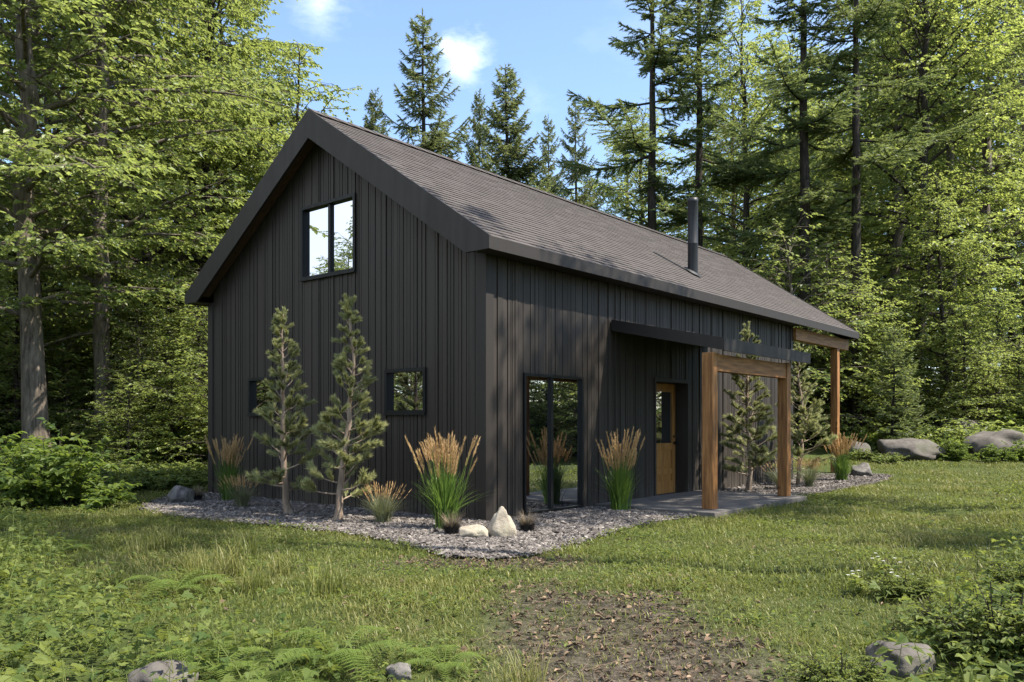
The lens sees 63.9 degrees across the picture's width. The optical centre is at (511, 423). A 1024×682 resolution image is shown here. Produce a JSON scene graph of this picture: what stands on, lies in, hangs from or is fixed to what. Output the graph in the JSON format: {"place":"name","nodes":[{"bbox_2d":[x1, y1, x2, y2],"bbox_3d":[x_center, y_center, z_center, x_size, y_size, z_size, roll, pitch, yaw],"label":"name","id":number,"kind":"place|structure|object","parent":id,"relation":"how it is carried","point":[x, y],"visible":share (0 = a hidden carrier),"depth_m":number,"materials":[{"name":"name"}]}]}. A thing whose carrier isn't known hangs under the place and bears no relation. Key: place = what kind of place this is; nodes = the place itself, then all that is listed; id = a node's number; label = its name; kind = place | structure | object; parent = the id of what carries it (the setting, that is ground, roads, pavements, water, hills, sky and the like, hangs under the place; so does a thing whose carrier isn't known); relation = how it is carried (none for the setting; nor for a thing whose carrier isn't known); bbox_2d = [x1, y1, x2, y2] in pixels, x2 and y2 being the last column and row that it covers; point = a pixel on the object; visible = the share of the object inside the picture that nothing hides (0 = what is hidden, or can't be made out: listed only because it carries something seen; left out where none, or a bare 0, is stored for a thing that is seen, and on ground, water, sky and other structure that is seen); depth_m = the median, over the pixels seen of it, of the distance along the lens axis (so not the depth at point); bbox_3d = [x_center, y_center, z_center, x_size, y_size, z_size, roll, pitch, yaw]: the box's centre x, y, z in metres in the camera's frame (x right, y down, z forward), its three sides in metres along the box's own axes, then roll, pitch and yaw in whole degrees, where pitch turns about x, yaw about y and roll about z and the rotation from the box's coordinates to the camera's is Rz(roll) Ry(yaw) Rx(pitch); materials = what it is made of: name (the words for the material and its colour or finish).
{"place":"outdoors","nodes":[
{"label":"outdoors","id":0,"kind":"place"},
{"bbox_2d":[0,415,1023,681],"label":"ground","id":1,"kind":"structure","parent":0,"point":[616,675],"depth_m":5.70,"materials":[{"name":"green plant"}]},
{"bbox_2d":[0,221,140,449],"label":"maple sapling","id":2,"kind":"object","parent":1,"relation":"on","point":[15,378],"visible":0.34,"depth_m":21.00,"materials":[{"name":"green plant"}]},
{"bbox_2d":[0,417,141,512],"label":"shrub","id":3,"kind":"object","parent":1,"relation":"on","point":[39,482],"visible":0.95,"depth_m":12.73,"materials":[{"name":"green plant"}]},
{"bbox_2d":[0,312,153,446],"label":"beech sapling","id":4,"kind":"object","parent":1,"relation":"on","point":[67,410],"visible":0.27,"depth_m":21.03,"materials":[{"name":"green plant"}]},
{"bbox_2d":[47,330,160,446],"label":"maple sapling","id":5,"kind":"object","parent":1,"relation":"on","point":[75,400],"visible":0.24,"depth_m":20.85,"materials":[{"name":"green plant"}]},
{"bbox_2d":[0,0,237,435],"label":"beech tree","id":6,"kind":"object","parent":1,"relation":"on","point":[36,32],"visible":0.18,"depth_m":20.84,"materials":[{"name":"green plant"}]},
{"bbox_2d":[42,243,196,421],"bbox_3d":[-11.078,-1.933,23.391,5.193,6.458,4.726,0,0,32],"label":"beech sapling","id":7,"kind":"object","parent":1,"relation":"on","point":[88,307],"visible":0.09,"depth_m":22.88,"materials":[{"name":"green plant"}]},
{"bbox_2d":[77,369,182,463],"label":"maple sapling","id":8,"kind":"object","parent":1,"relation":"on","point":[128,431],"visible":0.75,"depth_m":18.37,"materials":[{"name":"green plant"}]},
{"bbox_2d":[61,406,207,465],"bbox_3d":[-8.152,0.507,21.191,6.141,1.942,5.841,0,0,-16],"label":"shrub","id":9,"kind":"object","parent":1,"relation":"on","point":[175,434],"visible":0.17,"depth_m":19.64,"materials":[{"name":"green plant"}]},
{"bbox_2d":[63,308,207,460],"bbox_3d":[-9.228,-0.716,20.398,3.476,4.227,3.164,0,0,-40],"label":"beech sapling","id":10,"kind":"object","parent":1,"relation":"on","point":[137,329],"visible":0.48,"depth_m":20.16,"materials":[{"name":"green plant"}]},
{"bbox_2d":[66,259,205,413],"bbox_3d":[-9.792,-1.470,22.048,3.430,5.621,3.478,0,0,-12],"label":"maple sapling","id":11,"kind":"object","parent":1,"relation":"on","point":[140,265],"visible":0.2,"depth_m":21.84,"materials":[{"name":"green plant"}]},
{"bbox_2d":[68,330,207,463],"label":"maple sapling","id":12,"kind":"object","parent":1,"relation":"on","point":[161,345],"visible":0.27,"depth_m":20.39,"materials":[{"name":"green plant"}]},
{"bbox_2d":[0,0,304,369],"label":"maple tree","id":13,"kind":"object","parent":1,"relation":"on","point":[225,217],"visible":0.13,"depth_m":24.40,"materials":[{"name":"green plant"}]},
{"bbox_2d":[0,0,305,455],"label":"beech tree","id":14,"kind":"object","parent":1,"relation":"on","point":[23,155],"visible":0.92,"depth_m":18.25,"materials":[{"name":"green plant"}]},
{"bbox_2d":[0,0,313,454],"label":"beech tree","id":15,"kind":"object","parent":1,"relation":"on","point":[101,320],"visible":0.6,"depth_m":20.28,"materials":[{"name":"green plant"}]},
{"bbox_2d":[114,467,206,491],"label":"shrub","id":16,"kind":"object","parent":1,"relation":"on","point":[152,480],"visible":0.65,"depth_m":16.25,"materials":[{"name":"green plant"}]},
{"bbox_2d":[115,281,207,450],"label":"maple sapling","id":17,"kind":"object","parent":1,"relation":"on","point":[192,326],"visible":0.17,"depth_m":21.21,"materials":[{"name":"green plant"}]},
{"bbox_2d":[126,660,198,681],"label":"boulder","id":18,"kind":"object","parent":1,"relation":"on","point":[161,668],"visible":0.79,"depth_m":4.24,"materials":[{"name":"grey stone"}]},
{"bbox_2d":[118,293,207,469],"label":"maple sapling","id":19,"kind":"object","parent":1,"relation":"on","point":[183,393],"visible":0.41,"depth_m":18.58,"materials":[{"name":"green plant"}]},
{"bbox_2d":[119,365,207,462],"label":"maple sapling","id":20,"kind":"object","parent":1,"relation":"on","point":[190,437],"visible":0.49,"depth_m":19.62,"materials":[{"name":"green plant"}]},
{"bbox_2d":[0,0,328,369],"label":"maple tree","id":21,"kind":"object","parent":1,"relation":"on","point":[273,12],"visible":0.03,"depth_m":31.31,"materials":[{"name":"green plant"}]},
{"bbox_2d":[108,570,240,601],"bbox_3d":[-2.728,1.282,6.638,0.960,0.151,0.880,0,0,39],"label":"fern","id":22,"kind":"object","parent":1,"relation":"on","point":[162,583],"visible":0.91,"depth_m":6.53,"materials":[{"name":"green plant"}]},
{"bbox_2d":[46,0,311,371],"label":"maple tree","id":23,"kind":"object","parent":1,"relation":"on","point":[206,166],"visible":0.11,"depth_m":25.73,"materials":[{"name":"green plant"}]},
{"bbox_2d":[152,465,207,491],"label":"shrub","id":24,"kind":"object","parent":1,"relation":"on","point":[202,480],"visible":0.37,"depth_m":16.56,"materials":[{"name":"green plant"}]},
{"bbox_2d":[143,640,274,681],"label":"fern","id":25,"kind":"object","parent":1,"relation":"on","point":[230,664],"visible":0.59,"depth_m":4.55,"materials":[{"name":"green plant"}]},
{"bbox_2d":[118,0,301,295],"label":"beech tree","id":26,"kind":"object","parent":1,"relation":"on","point":[220,20],"visible":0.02,"depth_m":30.93,"materials":[{"name":"green plant"}]},
{"bbox_2d":[188,535,253,576],"bbox_3d":[-2.568,1.187,7.317,0.712,0.374,0.884,0,0,-39],"label":"grass tuft","id":27,"kind":"object","parent":1,"relation":"on","point":[235,567],"visible":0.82,"depth_m":7.36,"materials":[{"name":"green plant"}]},
{"bbox_2d":[170,39,363,313],"bbox_3d":[-7.197,-5.686,25.860,7.317,13.853,7.687,0,0,-12],"label":"maple tree","id":28,"kind":"object","parent":1,"relation":"on","point":[298,66],"visible":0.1,"depth_m":26.25,"materials":[{"name":"green plant"}]},
{"bbox_2d":[291,553,366,598],"bbox_3d":[-1.398,1.149,6.219,0.827,0.350,0.666,0,0,24],"label":"grass tuft","id":29,"kind":"object","parent":1,"relation":"on","point":[319,579],"visible":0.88,"depth_m":6.26,"materials":[{"name":"green plant"}]},
{"bbox_2d":[252,625,430,681],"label":"fern","id":30,"kind":"object","parent":1,"relation":"on","point":[348,656],"visible":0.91,"depth_m":4.41,"materials":[{"name":"green plant"}]},
{"bbox_2d":[362,87,390,135],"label":"spruce tree","id":31,"kind":"object","parent":1,"relation":"on","point":[372,121],"visible":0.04,"depth_m":35.84,"materials":[{"name":"green plant"}]},
{"bbox_2d":[377,8,472,161],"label":"spruce tree","id":32,"kind":"object","parent":1,"relation":"on","point":[434,139],"visible":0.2,"depth_m":32.63,"materials":[{"name":"green plant"}]},
{"bbox_2d":[394,645,486,677],"bbox_3d":[-0.417,1.296,4.516,0.552,0.078,0.519,0,0,30],"label":"fern","id":33,"kind":"object","parent":1,"relation":"on","point":[441,664],"visible":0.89,"depth_m":4.51,"materials":[{"name":"green plant"}]},
{"bbox_2d":[464,89,495,171],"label":"spruce tree","id":34,"kind":"object","parent":1,"relation":"on","point":[473,159],"visible":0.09,"depth_m":43.84,"materials":[{"name":"green plant"}]},
{"bbox_2d":[0,457,1023,681],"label":"lawn grass","id":35,"kind":"structure","parent":1,"relation":"on","point":[857,517],"depth_m":7.59,"materials":[{"name":"green plant"}]},
{"bbox_2d":[0,482,1023,681],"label":"ground cover","id":36,"kind":"object","parent":1,"relation":"on","point":[52,625],"visible":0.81,"depth_m":4.97,"materials":[{"name":"green plant"}]},
{"bbox_2d":[465,638,559,681],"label":"grass tuft","id":37,"kind":"object","parent":1,"relation":"on","point":[521,679],"visible":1,"depth_m":4.16,"materials":[{"name":"green plant"}]},
{"bbox_2d":[475,64,562,195],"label":"spruce tree","id":38,"kind":"object","parent":1,"relation":"on","point":[511,148],"visible":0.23,"depth_m":32.52,"materials":[{"name":"green plant"}]},
{"bbox_2d":[185,108,858,519],"bbox_3d":[2.224,-1.790,18.231,9.465,6.479,14.944,0,0,40],"label":"cabin","id":39,"kind":"object","parent":1,"relation":"on","point":[537,342],"visible":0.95,"depth_m":13.13,"materials":[{"name":"black paint"}]},
{"bbox_2d":[246,376,276,416],"bbox_3d":[-4.356,-0.462,14.458,0.900,0.687,0.170,0,0,40],"label":"window","id":40,"kind":"structure","parent":39,"relation":"in","point":[258,397],"depth_m":14.56,"materials":[{"name":"clear glass"}]},
{"bbox_2d":[299,192,355,281],"bbox_3d":[-2.947,-2.973,13.273,1.422,1.237,0.170,0,0,40],"label":"window","id":41,"kind":"structure","parent":39,"relation":"in","point":[328,227],"depth_m":13.25,"materials":[{"name":"clear glass"}]},
{"bbox_2d":[383,367,426,414],"bbox_3d":[-1.543,-0.462,12.092,0.895,0.687,0.170,0,0,40],"label":"window","id":42,"kind":"structure","parent":39,"relation":"in","point":[405,389],"depth_m":12.10,"materials":[{"name":"clear glass"}]},
{"bbox_2d":[523,373,583,515],"bbox_3d":[0.589,0.302,12.243,0.160,2.036,1.459,0,0,40],"label":"glass door","id":43,"kind":"structure","parent":39,"relation":"in","point":[553,405],"depth_m":12.17,"materials":[{"name":"clear glass"}]},
{"bbox_2d":[654,377,688,495],"bbox_3d":[2.797,0.255,15.009,0.320,2.130,1.240,0,0,40],"label":"door","id":44,"kind":"structure","parent":39,"relation":"in","point":[671,398],"depth_m":15.37,"materials":[{"name":"brown wood"}]},
{"bbox_2d":[67,536,997,681],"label":"leaf litter","id":45,"kind":"object","parent":1,"relation":"on","point":[634,676],"visible":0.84,"depth_m":5.43,"materials":[{"name":"brown plant"}]},
{"bbox_2d":[532,114,565,194],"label":"spruce tree","id":46,"kind":"object","parent":1,"relation":"on","point":[550,168],"visible":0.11,"depth_m":45.81,"materials":[{"name":"green plant"}]},
{"bbox_2d":[550,102,605,210],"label":"spruce tree","id":47,"kind":"object","parent":1,"relation":"on","point":[581,199],"visible":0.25,"depth_m":36.80,"materials":[{"name":"green plant"}]},
{"bbox_2d":[594,110,674,232],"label":"tree","id":48,"kind":"object","parent":1,"relation":"on","point":[614,205],"visible":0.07,"depth_m":57.53,"materials":[{"name":"green plant"}]},
{"bbox_2d":[556,0,724,230],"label":"hemlock tree","id":49,"kind":"object","parent":1,"relation":"on","point":[636,143],"visible":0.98,"depth_m":31.80,"materials":[{"name":"green plant"}]},
{"bbox_2d":[577,97,708,238],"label":"conifer tree","id":50,"kind":"object","parent":1,"relation":"on","point":[637,173],"visible":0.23,"depth_m":49.13,"materials":[{"name":"green plant"}]},
{"bbox_2d":[618,0,794,249],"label":"hemlock tree","id":51,"kind":"object","parent":1,"relation":"on","point":[698,155],"visible":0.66,"depth_m":33.16,"materials":[{"name":"green plant"}]},
{"bbox_2d":[646,102,768,273],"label":"beech tree","id":52,"kind":"object","parent":1,"relation":"on","point":[691,171],"visible":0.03,"depth_m":47.97,"materials":[{"name":"green plant"}]},
{"bbox_2d":[682,37,799,281],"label":"beech tree","id":53,"kind":"object","parent":1,"relation":"on","point":[733,224],"visible":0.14,"depth_m":42.84,"materials":[{"name":"green plant"}]},
{"bbox_2d":[637,0,845,289],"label":"maple tree","id":54,"kind":"object","parent":1,"relation":"on","point":[743,119],"visible":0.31,"depth_m":39.24,"materials":[{"name":"green plant"}]},
{"bbox_2d":[707,18,881,348],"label":"maple tree","id":55,"kind":"object","parent":1,"relation":"on","point":[796,58],"visible":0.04,"depth_m":60.73,"materials":[{"name":"green plant"}]},
{"bbox_2d":[698,0,892,445],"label":"hemlock tree","id":56,"kind":"object","parent":1,"relation":"on","point":[800,96],"visible":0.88,"depth_m":30.80,"materials":[{"name":"green plant"}]},
{"bbox_2d":[738,111,876,360],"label":"maple tree","id":57,"kind":"object","parent":1,"relation":"on","point":[793,181],"visible":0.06,"depth_m":47.21,"materials":[{"name":"green plant"}]},
{"bbox_2d":[738,223,880,423],"bbox_3d":[10.898,-3.532,32.553,7.298,8.622,8.018,0,0,-28],"label":"beech sapling","id":58,"kind":"object","parent":1,"relation":"on","point":[794,273],"visible":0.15,"depth_m":31.69,"materials":[{"name":"green plant"}]},
{"bbox_2d":[732,208,915,445],"bbox_3d":[10.357,-3.216,29.554,7.372,8.484,8.100,0,0,15],"label":"beech sapling","id":59,"kind":"object","parent":1,"relation":"on","point":[778,280],"visible":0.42,"depth_m":28.67,"materials":[{"name":"green plant"}]},
{"bbox_2d":[758,80,911,355],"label":"maple tree","id":60,"kind":"object","parent":1,"relation":"on","point":[845,178],"visible":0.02,"depth_m":53.44,"materials":[{"name":"green plant"}]},
{"bbox_2d":[774,642,896,681],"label":"leafy plant","id":61,"kind":"object","parent":1,"relation":"on","point":[842,672],"visible":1,"depth_m":4.12,"materials":[{"name":"green plant"}]},
{"bbox_2d":[793,279,916,448],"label":"maple sapling","id":62,"kind":"object","parent":1,"relation":"on","point":[854,390],"visible":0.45,"depth_m":29.19,"materials":[{"name":"green plant"}]},
{"bbox_2d":[782,238,935,432],"bbox_3d":[12.092,-3.252,32.219,7.832,8.203,7.129,0,0,-21],"label":"beech sapling","id":63,"kind":"object","parent":1,"relation":"on","point":[826,256],"visible":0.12,"depth_m":31.32,"materials":[{"name":"green plant"}]},
{"bbox_2d":[793,249,930,447],"bbox_3d":[12.191,-2.764,30.019,4.943,7.414,5.013,0,0,-11],"label":"maple sapling","id":64,"kind":"object","parent":1,"relation":"on","point":[853,263],"visible":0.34,"depth_m":29.52,"materials":[{"name":"green plant"}]},
{"bbox_2d":[771,0,982,430],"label":"hemlock tree","id":65,"kind":"object","parent":1,"relation":"on","point":[856,160],"visible":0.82,"depth_m":30.36,"materials":[{"name":"green plant"}]},
{"bbox_2d":[771,0,1021,361],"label":"maple tree","id":66,"kind":"object","parent":1,"relation":"on","point":[877,244],"visible":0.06,"depth_m":46.22,"materials":[{"name":"green plant"}]},
{"bbox_2d":[858,321,936,451],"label":"fir sapling","id":67,"kind":"object","parent":1,"relation":"on","point":[898,378],"visible":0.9,"depth_m":26.97,"materials":[{"name":"green plant"}]},
{"bbox_2d":[865,640,935,677],"bbox_3d":[2.236,1.376,4.720,0.374,0.252,0.381,0,0,24],"label":"boulder","id":68,"kind":"object","parent":1,"relation":"on","point":[905,666],"visible":0.63,"depth_m":4.61,"materials":[{"name":"grey stone"}]},
{"bbox_2d":[860,565,941,600],"bbox_3d":[3.024,1.233,6.320,0.534,0.258,0.527,0,0,-31],"label":"leafy plant","id":69,"kind":"object","parent":1,"relation":"on","point":[906,588],"visible":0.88,"depth_m":6.22,"materials":[{"name":"green plant"}]},
{"bbox_2d":[809,0,994,389],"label":"beech tree","id":70,"kind":"object","parent":1,"relation":"on","point":[898,239],"visible":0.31,"depth_m":35.75,"materials":[{"name":"green plant"}]},
{"bbox_2d":[789,10,1019,355],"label":"maple tree","id":71,"kind":"object","parent":1,"relation":"on","point":[876,236],"visible":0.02,"depth_m":49.66,"materials":[{"name":"green plant"}]},
{"bbox_2d":[786,0,1023,422],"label":"maple tree","id":72,"kind":"object","parent":1,"relation":"on","point":[903,167],"visible":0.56,"depth_m":33.33,"materials":[{"name":"green plant"}]},
{"bbox_2d":[877,438,945,460],"bbox_3d":[12.132,0.904,24.927,1.969,0.909,1.387,0,0,-1],"label":"boulder","id":73,"kind":"object","parent":1,"relation":"on","point":[921,449],"visible":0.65,"depth_m":24.48,"materials":[{"name":"grey stone"}]},
{"bbox_2d":[847,0,1023,379],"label":"beech tree","id":74,"kind":"object","parent":1,"relation":"on","point":[972,76],"visible":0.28,"depth_m":36.03,"materials":[{"name":"green plant"}]},
{"bbox_2d":[888,583,997,627],"bbox_3d":[2.984,1.256,5.527,0.694,0.335,0.685,0,0,-38],"label":"leafy plant","id":75,"kind":"object","parent":1,"relation":"on","point":[945,605],"visible":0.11,"depth_m":5.54,"materials":[{"name":"green plant"}]},
{"bbox_2d":[863,161,1023,419],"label":"maple tree","id":76,"kind":"object","parent":1,"relation":"on","point":[942,301],"visible":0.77,"depth_m":30.76,"materials":[{"name":"green plant"}]},
{"bbox_2d":[865,0,1023,416],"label":"beech tree","id":77,"kind":"object","parent":1,"relation":"on","point":[1008,158],"visible":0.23,"depth_m":38.13,"materials":[{"name":"green plant"}]},
{"bbox_2d":[932,433,979,461],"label":"shrub","id":78,"kind":"object","parent":1,"relation":"on","point":[952,453],"visible":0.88,"depth_m":24.65,"materials":[{"name":"green plant"}]},
{"bbox_2d":[893,576,1023,676],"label":"leafy plant","id":79,"kind":"object","parent":1,"relation":"on","point":[1002,640],"visible":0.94,"depth_m":4.84,"materials":[{"name":"green plant"}]},
{"bbox_2d":[905,0,1023,365],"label":"beech tree","id":80,"kind":"object","parent":1,"relation":"on","point":[1020,76],"visible":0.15,"depth_m":42.94,"materials":[{"name":"green plant"}]},
{"bbox_2d":[906,416,1023,443],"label":"shrub","id":81,"kind":"object","parent":1,"relation":"on","point":[959,430],"visible":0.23,"depth_m":27.66,"materials":[{"name":"green plant"}]},
{"bbox_2d":[913,309,1023,423],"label":"maple sapling","id":82,"kind":"object","parent":1,"relation":"on","point":[964,402],"visible":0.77,"depth_m":29.44,"materials":[{"name":"green plant"}]},
{"bbox_2d":[925,316,1023,419],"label":"beech sapling","id":83,"kind":"object","parent":1,"relation":"on","point":[987,343],"visible":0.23,"depth_m":31.63,"materials":[{"name":"green plant"}]},
{"bbox_2d":[936,297,1023,423],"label":"maple sapling","id":84,"kind":"object","parent":1,"relation":"on","point":[996,323],"visible":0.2,"depth_m":32.48,"materials":[{"name":"green plant"}]},
{"bbox_2d":[939,337,1023,420],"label":"beech sapling","id":85,"kind":"object","parent":1,"relation":"on","point":[1015,374],"visible":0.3,"depth_m":31.65,"materials":[{"name":"green plant"}]},
{"bbox_2d":[947,344,1023,426],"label":"maple sapling","id":86,"kind":"object","parent":1,"relation":"on","point":[986,390],"visible":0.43,"depth_m":30.29,"materials":[{"name":"green plant"}]},
{"bbox_2d":[963,429,1023,458],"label":"boulder","id":87,"kind":"object","parent":1,"relation":"on","point":[981,439],"visible":0.46,"depth_m":25.46,"materials":[{"name":"grey stone"}]},
{"bbox_2d":[975,440,1019,462],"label":"shrub","id":88,"kind":"object","parent":1,"relation":"on","point":[1002,455],"visible":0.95,"depth_m":23.85,"materials":[{"name":"green plant"}]},
{"bbox_2d":[971,559,1023,597],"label":"leafy plant","id":89,"kind":"object","parent":1,"relation":"on","point":[1011,577],"visible":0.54,"depth_m":6.24,"materials":[{"name":"green plant"}]},
{"bbox_2d":[0,0,1023,399],"label":"sky","id":90,"kind":"structure","parent":0,"point":[554,47],"materials":[{"name":"blue"}]},
{"bbox_2d":[136,472,892,560],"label":"gravel","id":91,"kind":"structure","parent":0,"point":[557,529],"depth_m":11.03,"materials":[{"name":"grey gravel"}]},
{"bbox_2d":[205,434,252,499],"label":"feather grass","id":92,"kind":"object","parent":91,"relation":"on","point":[230,456],"depth_m":13.96,"materials":[{"name":"green plant"}]},
{"bbox_2d":[217,474,261,506],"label":"fescue tuft","id":93,"kind":"object","parent":91,"relation":"on","point":[243,496],"visible":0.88,"depth_m":12.82,"materials":[{"name":"green plant"}]},
{"bbox_2d":[243,306,323,513],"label":"young pine","id":94,"kind":"object","parent":91,"relation":"on","point":[286,428],"visible":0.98,"depth_m":11.84,"materials":[{"name":"green plant"}]},
{"bbox_2d":[300,293,387,520],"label":"young pine","id":95,"kind":"object","parent":91,"relation":"on","point":[346,467],"visible":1,"depth_m":11.03,"materials":[{"name":"green plant"}]},
{"bbox_2d":[354,481,411,522],"bbox_3d":[-1.744,1.038,10.876,0.974,0.586,1.148,0,0,28],"label":"fescue tuft","id":96,"kind":"object","parent":91,"relation":"on","point":[382,510],"visible":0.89,"depth_m":10.84,"materials":[{"name":"green plant"}]},
{"bbox_2d":[404,426,483,528],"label":"feather grass","id":97,"kind":"object","parent":91,"relation":"on","point":[442,494],"depth_m":10.14,"materials":[{"name":"green plant"}]},
{"bbox_2d":[487,506,516,536],"bbox_3d":[-0.121,1.208,9.568,0.344,0.488,0.234,0,0,-16],"label":"stone","id":98,"kind":"object","parent":91,"relation":"on","point":[501,524],"visible":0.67,"depth_m":9.48,"materials":[{"name":"beige stone"}]},
{"bbox_2d":[593,428,646,509],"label":"feather grass","id":99,"kind":"object","parent":91,"relation":"on","point":[619,491],"depth_m":12.36,"materials":[{"name":"green plant"}]},
{"bbox_2d":[720,320,776,490],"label":"young pine","id":100,"kind":"object","parent":91,"relation":"on","point":[766,457],"visible":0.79,"depth_m":15.80,"materials":[{"name":"green plant"}]},
{"bbox_2d":[771,344,838,483],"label":"young pine","id":101,"kind":"object","parent":91,"relation":"on","point":[811,422],"visible":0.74,"depth_m":17.66,"materials":[{"name":"green plant"}]},
{"bbox_2d":[821,432,866,480],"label":"feather grass","id":102,"kind":"object","parent":91,"relation":"on","point":[841,466],"depth_m":18.89,"materials":[{"name":"green plant"}]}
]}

